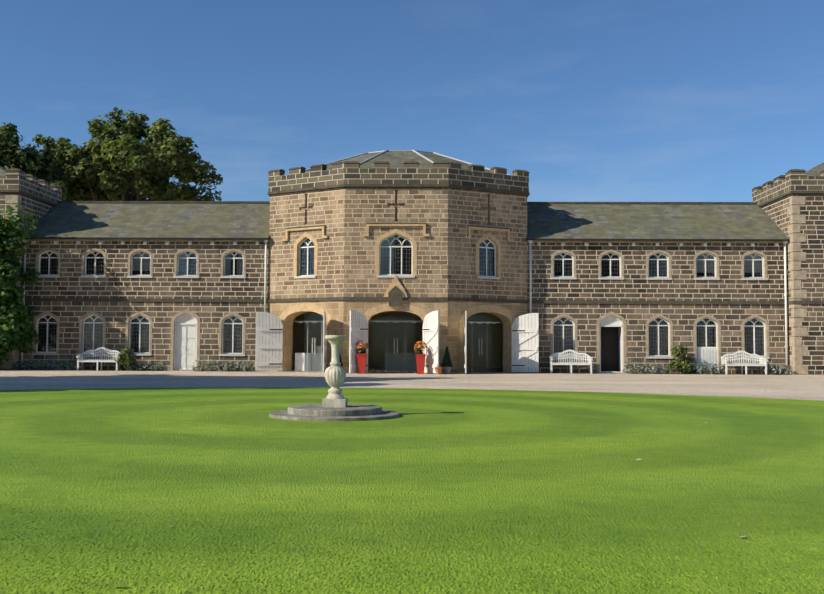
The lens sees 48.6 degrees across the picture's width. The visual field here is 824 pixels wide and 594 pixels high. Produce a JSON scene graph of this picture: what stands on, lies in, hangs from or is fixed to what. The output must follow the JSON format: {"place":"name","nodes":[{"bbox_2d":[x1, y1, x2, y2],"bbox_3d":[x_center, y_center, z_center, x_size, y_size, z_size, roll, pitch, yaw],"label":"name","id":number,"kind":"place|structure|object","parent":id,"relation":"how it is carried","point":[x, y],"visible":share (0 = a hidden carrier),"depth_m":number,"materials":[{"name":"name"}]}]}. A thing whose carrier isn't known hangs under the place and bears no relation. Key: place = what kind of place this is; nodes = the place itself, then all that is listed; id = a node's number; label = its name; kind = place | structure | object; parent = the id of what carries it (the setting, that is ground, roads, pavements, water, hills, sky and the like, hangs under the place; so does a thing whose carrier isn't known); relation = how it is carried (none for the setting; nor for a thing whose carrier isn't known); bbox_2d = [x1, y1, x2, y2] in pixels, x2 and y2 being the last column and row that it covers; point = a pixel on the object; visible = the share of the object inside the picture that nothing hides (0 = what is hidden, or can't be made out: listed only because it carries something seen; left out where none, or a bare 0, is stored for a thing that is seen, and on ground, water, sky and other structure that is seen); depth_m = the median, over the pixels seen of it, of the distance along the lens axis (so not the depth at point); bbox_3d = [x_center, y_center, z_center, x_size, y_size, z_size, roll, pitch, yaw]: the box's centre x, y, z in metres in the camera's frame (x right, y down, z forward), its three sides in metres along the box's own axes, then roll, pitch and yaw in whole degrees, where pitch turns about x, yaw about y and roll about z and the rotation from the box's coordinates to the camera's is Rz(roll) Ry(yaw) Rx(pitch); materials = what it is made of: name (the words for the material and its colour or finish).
{"place":"outdoors","nodes":[
{"label":"outdoors","id":0,"kind":"place"},
{"bbox_2d":[0,166,62,369],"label":"corner tower","id":1,"kind":"structure","parent":0,"point":[40,198],"depth_m":40.03,"materials":[{"name":"stone"}]},
{"bbox_2d":[0,387,823,593],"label":"lawn","id":2,"kind":"structure","parent":0,"point":[478,448],"depth_m":7.39,"materials":[{"name":"green plant"}]},
{"bbox_2d":[269,333,399,420],"bbox_3d":[-1.242,1.224,14.773,2.100,1.436,2.100,0,-3,1],"label":"stone sundial","id":3,"kind":"object","parent":2,"relation":"on","point":[334,406],"visible":1,"depth_m":14.54,"materials":[{"name":"stone"}]},
{"bbox_2d":[0,370,823,400],"bbox_3d":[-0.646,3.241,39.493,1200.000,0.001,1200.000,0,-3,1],"label":"gravel ground","id":4,"kind":"structure","parent":0,"point":[804,387],"depth_m":29.06,"materials":[{"name":"grey gravel"}]},
{"bbox_2d":[0,204,40,364],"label":"ivy tree","id":5,"kind":"object","parent":4,"relation":"on","point":[15,324],"visible":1,"depth_m":38.61,"materials":[{"name":"green plant"}]},
{"bbox_2d":[0,122,72,200],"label":"tree","id":6,"kind":"object","parent":4,"relation":"on","point":[28,159],"visible":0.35,"depth_m":58.69,"materials":[{"name":"green plant"}]},
{"bbox_2d":[32,107,222,200],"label":"tree","id":7,"kind":"object","parent":4,"relation":"on","point":[113,164],"visible":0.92,"depth_m":63.47,"materials":[{"name":"green plant"}]},
{"bbox_2d":[20,201,269,370],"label":"wing","id":8,"kind":"structure","parent":4,"relation":"on","point":[179,285],"depth_m":39.99,"materials":[{"name":"brown stone"}]},
{"bbox_2d":[339,340,451,373],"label":"potted plants","id":9,"kind":"object","parent":4,"relation":"on","point":[446,366],"visible":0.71,"depth_m":36.67,"materials":[{"name":"red ceramic"}]},
{"bbox_2d":[268,149,529,373],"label":"gate tower","id":10,"kind":"structure","parent":4,"relation":"on","point":[416,235],"depth_m":38.34,"materials":[{"name":"brown stone"}]},
{"bbox_2d":[255,310,538,372],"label":"open doors","id":11,"kind":"structure","parent":10,"relation":"attached to","point":[269,344],"depth_m":38.72,"materials":[{"name":"white wood"}]},
{"bbox_2d":[294,313,501,371],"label":"gate glazing","id":12,"kind":"structure","parent":10,"relation":"in","point":[307,361],"depth_m":39.49,"materials":[{"name":"glass"}]},
{"bbox_2d":[11,344,792,374],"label":"shrubs","id":13,"kind":"object","parent":4,"relation":"on","point":[126,360],"visible":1,"depth_m":38.92,"materials":[{"name":"green plant"}]},
{"bbox_2d":[25,369,788,374],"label":"planting beds","id":14,"kind":"object","parent":4,"relation":"on","point":[567,373],"visible":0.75,"depth_m":38.82,"materials":[{"name":"green plant"}]},
{"bbox_2d":[76,347,121,370],"bbox_3d":[-13.425,2.652,39.191,1.771,1.008,0.733,0,-3,0],"label":"bench","id":15,"kind":"object","parent":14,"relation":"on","point":[80,357],"visible":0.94,"depth_m":39.48,"materials":[{"name":"white paint"}]},
{"bbox_2d":[721,350,767,374],"bbox_3d":[14.037,2.766,38.539,1.771,1.008,0.733,0,-3,1],"label":"bench","id":16,"kind":"object","parent":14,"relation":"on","point":[763,361],"visible":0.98,"depth_m":38.76,"materials":[{"name":"white paint"}]},
{"bbox_2d":[549,350,592,373],"bbox_3d":[6.727,2.733,38.658,1.771,1.008,0.733,0,-3,3],"label":"bench","id":17,"kind":"object","parent":4,"relation":"on","point":[570,364],"visible":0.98,"depth_m":38.91,"materials":[{"name":"white paint"}]},
{"bbox_2d":[527,202,789,373],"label":"wing","id":18,"kind":"structure","parent":4,"relation":"on","point":[612,287],"depth_m":39.46,"materials":[{"name":"brown stone"}]},
{"bbox_2d":[0,0,823,201],"label":"sky","id":19,"kind":"structure","parent":0,"point":[597,100],"materials":[{"name":"blue"}]},
{"bbox_2d":[752,162,823,374],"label":"corner tower","id":20,"kind":"structure","parent":0,"point":[790,202],"depth_m":38.72,"materials":[{"name":"stone"}]}
]}

